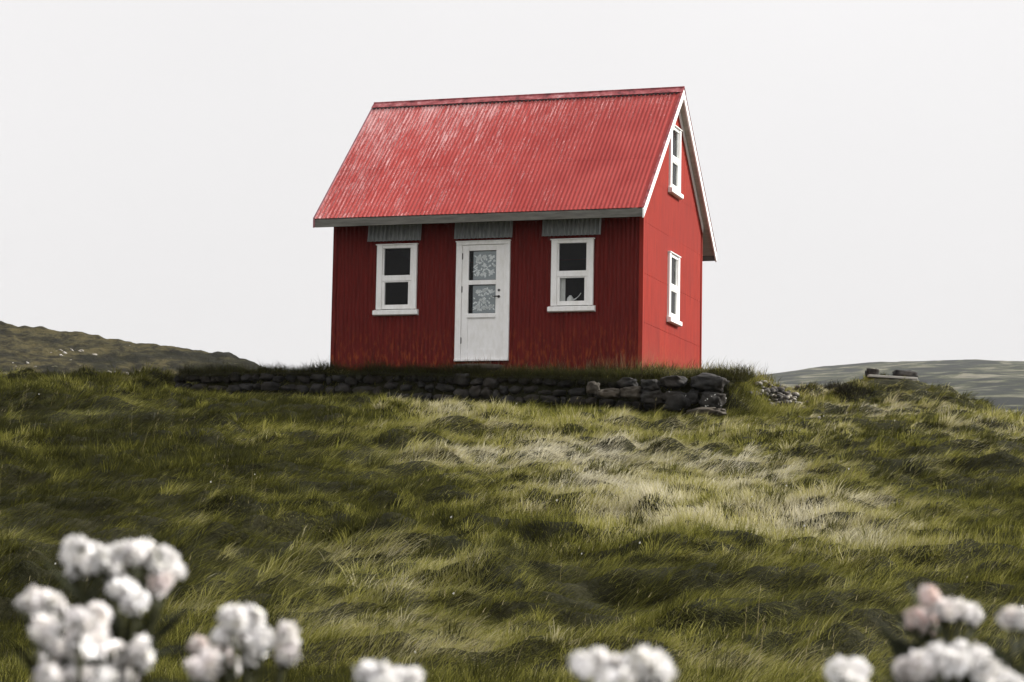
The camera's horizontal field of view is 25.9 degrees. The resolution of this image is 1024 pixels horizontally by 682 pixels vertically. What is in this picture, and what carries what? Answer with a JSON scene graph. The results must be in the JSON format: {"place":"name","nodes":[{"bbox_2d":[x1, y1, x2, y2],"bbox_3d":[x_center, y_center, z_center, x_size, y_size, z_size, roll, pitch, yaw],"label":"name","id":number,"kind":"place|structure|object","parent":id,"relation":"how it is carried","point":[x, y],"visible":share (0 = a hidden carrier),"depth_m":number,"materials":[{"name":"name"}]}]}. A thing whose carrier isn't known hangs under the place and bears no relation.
{"place":"outdoors","nodes":[
{"label":"outdoors","id":0,"kind":"place"},
{"bbox_2d":[0,321,259,374],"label":"hillside","id":1,"kind":"structure","parent":0,"point":[20,346],"depth_m":100.64,"materials":[{"name":"green plant"}]},
{"bbox_2d":[0,362,1023,681],"bbox_3d":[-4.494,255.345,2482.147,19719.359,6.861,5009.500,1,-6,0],"label":"ground","id":2,"kind":"structure","parent":0,"point":[848,639],"depth_m":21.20,"materials":[{"name":"green plant"}]},
{"bbox_2d":[9,584,171,681],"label":"flowering plant","id":3,"kind":"object","parent":2,"relation":"on","point":[87,632],"visible":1,"depth_m":1.34,"materials":[{"name":"white plant"}]},
{"bbox_2d":[27,533,207,681],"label":"flowering plant","id":4,"kind":"object","parent":2,"relation":"on","point":[80,556],"visible":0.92,"depth_m":1.46,"materials":[{"name":"white plant"}]},
{"bbox_2d":[182,603,310,681],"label":"flowering plant","id":5,"kind":"object","parent":2,"relation":"on","point":[234,631],"visible":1,"depth_m":1.39,"materials":[{"name":"white plant"}]},
{"bbox_2d":[353,656,424,681],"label":"flowering plant","id":6,"kind":"object","parent":2,"relation":"on","point":[372,671],"visible":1,"depth_m":1.26,"materials":[{"name":"white plant"}]},
{"bbox_2d":[174,372,729,417],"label":"stone wall","id":7,"kind":"structure","parent":2,"relation":"on","point":[709,386],"depth_m":36.74,"materials":[{"name":"grey stone"}]},
{"bbox_2d":[453,364,503,370],"bbox_3d":[-0.567,0.454,38.196,0.883,0.119,0.401,-1,-6,18],"label":"doorstep","id":8,"kind":"object","parent":2,"relation":"on","point":[494,366],"visible":0.55,"depth_m":37.97,"materials":[{"name":"grey stone"}]},
{"bbox_2d":[172,352,842,418],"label":"turf grass","id":9,"kind":"structure","parent":2,"relation":"on","point":[746,375],"depth_m":37.14,"materials":[{"name":"green plant"}]},
{"bbox_2d":[0,381,1023,680],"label":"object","id":10,"kind":"object","parent":2,"relation":"on","point":[560,535],"visible":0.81,"depth_m":18.63,"materials":[{"name":"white plant"}]},
{"bbox_2d":[313,86,716,370],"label":"house","id":11,"kind":"structure","parent":2,"relation":"on","point":[500,228],"depth_m":38.94,"materials":[{"name":"red paint"}]},
{"bbox_2d":[372,243,418,315],"bbox_3d":[-2.019,-1.075,39.048,0.838,1.264,0.125,-1,-6,18],"label":"window","id":12,"kind":"structure","parent":11,"relation":"in","point":[410,308],"depth_m":39.02,"materials":[{"name":"white paint"}]},
{"bbox_2d":[460,244,503,358],"bbox_3d":[-0.519,-0.680,38.500,0.776,1.984,0.100,-1,-6,18],"label":"door","id":13,"kind":"structure","parent":11,"relation":"in","point":[481,337],"depth_m":38.52,"materials":[{"name":"white paint"}]},
{"bbox_2d":[547,238,595,312],"bbox_3d":[1.033,-1.122,38.071,0.838,1.264,0.157,-1,-6,18],"label":"window","id":14,"kind":"structure","parent":11,"relation":"in","point":[558,303],"depth_m":38.04,"materials":[{"name":"white paint"}]},
{"bbox_2d":[567,293,580,300],"bbox_3d":[1.062,-0.745,38.117,0.255,0.158,0.120,-1,-6,18],"label":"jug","id":15,"kind":"object","parent":14,"relation":"on","point":[570,298],"visible":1,"depth_m":38.09,"materials":[{"name":"white ceramic"}]},
{"bbox_2d":[667,251,681,326],"bbox_3d":[2.877,-0.923,39.683,0.125,1.264,0.838,-1,-6,18],"label":"window","id":16,"kind":"structure","parent":11,"relation":"in","point":[673,273],"depth_m":39.72,"materials":[{"name":"white paint"}]},
{"bbox_2d":[668,125,683,199],"bbox_3d":[2.918,-3.220,39.920,0.125,1.264,0.838,-1,-6,18],"label":"window","id":17,"kind":"structure","parent":11,"relation":"in","point":[674,188],"depth_m":40.00,"materials":[{"name":"white paint"}]},
{"bbox_2d":[566,644,677,681],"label":"flowering plant","id":18,"kind":"object","parent":2,"relation":"on","point":[645,664],"visible":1,"depth_m":1.25,"materials":[{"name":"white plant"}]},
{"bbox_2d":[802,654,896,681],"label":"flowering plant","id":19,"kind":"object","parent":2,"relation":"on","point":[839,668],"visible":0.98,"depth_m":1.38,"materials":[{"name":"white plant"}]},
{"bbox_2d":[820,377,882,401],"bbox_3d":[5.995,0.931,40.037,1.193,0.742,2.910,1,-6,0],"label":"heather bush","id":20,"kind":"object","parent":2,"relation":"on","point":[839,385],"visible":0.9,"depth_m":39.08,"materials":[{"name":"green plant"}]},
{"bbox_2d":[865,368,878,379],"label":"rock","id":21,"kind":"object","parent":2,"relation":"on","point":[871,371],"visible":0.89,"depth_m":42.42,"materials":[{"name":"grey stone"}]},
{"bbox_2d":[868,374,918,380],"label":"plank","id":22,"kind":"object","parent":2,"relation":"on","point":[893,377],"visible":0.81,"depth_m":42.11,"materials":[{"name":"grey wood"}]},
{"bbox_2d":[892,370,917,376],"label":"rock","id":23,"kind":"object","parent":2,"relation":"on","point":[908,373],"visible":0.78,"depth_m":42.43,"materials":[{"name":"grey stone"}]},
{"bbox_2d":[859,584,1009,681],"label":"flowering plant","id":24,"kind":"object","parent":2,"relation":"on","point":[919,624],"visible":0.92,"depth_m":1.49,"materials":[{"name":"white plant"}]},
{"bbox_2d":[849,631,1023,681],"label":"flowering plant","id":25,"kind":"object","parent":2,"relation":"on","point":[960,661],"visible":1,"depth_m":1.32,"materials":[{"name":"white plant"}]},
{"bbox_2d":[951,592,1023,677],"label":"flowering plant","id":26,"kind":"object","parent":2,"relation":"on","point":[1011,619],"visible":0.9,"depth_m":1.44,"materials":[{"name":"white plant"}]},
{"bbox_2d":[0,0,1023,374],"label":"sky","id":27,"kind":"structure","parent":0,"point":[167,167],"materials":[{"name":"white"}]},
{"bbox_2d":[756,359,1023,415],"bbox_3d":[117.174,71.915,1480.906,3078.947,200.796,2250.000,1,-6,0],"label":"hill","id":28,"kind":"structure","parent":0,"point":[1002,382],"depth_m":1270.55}
]}

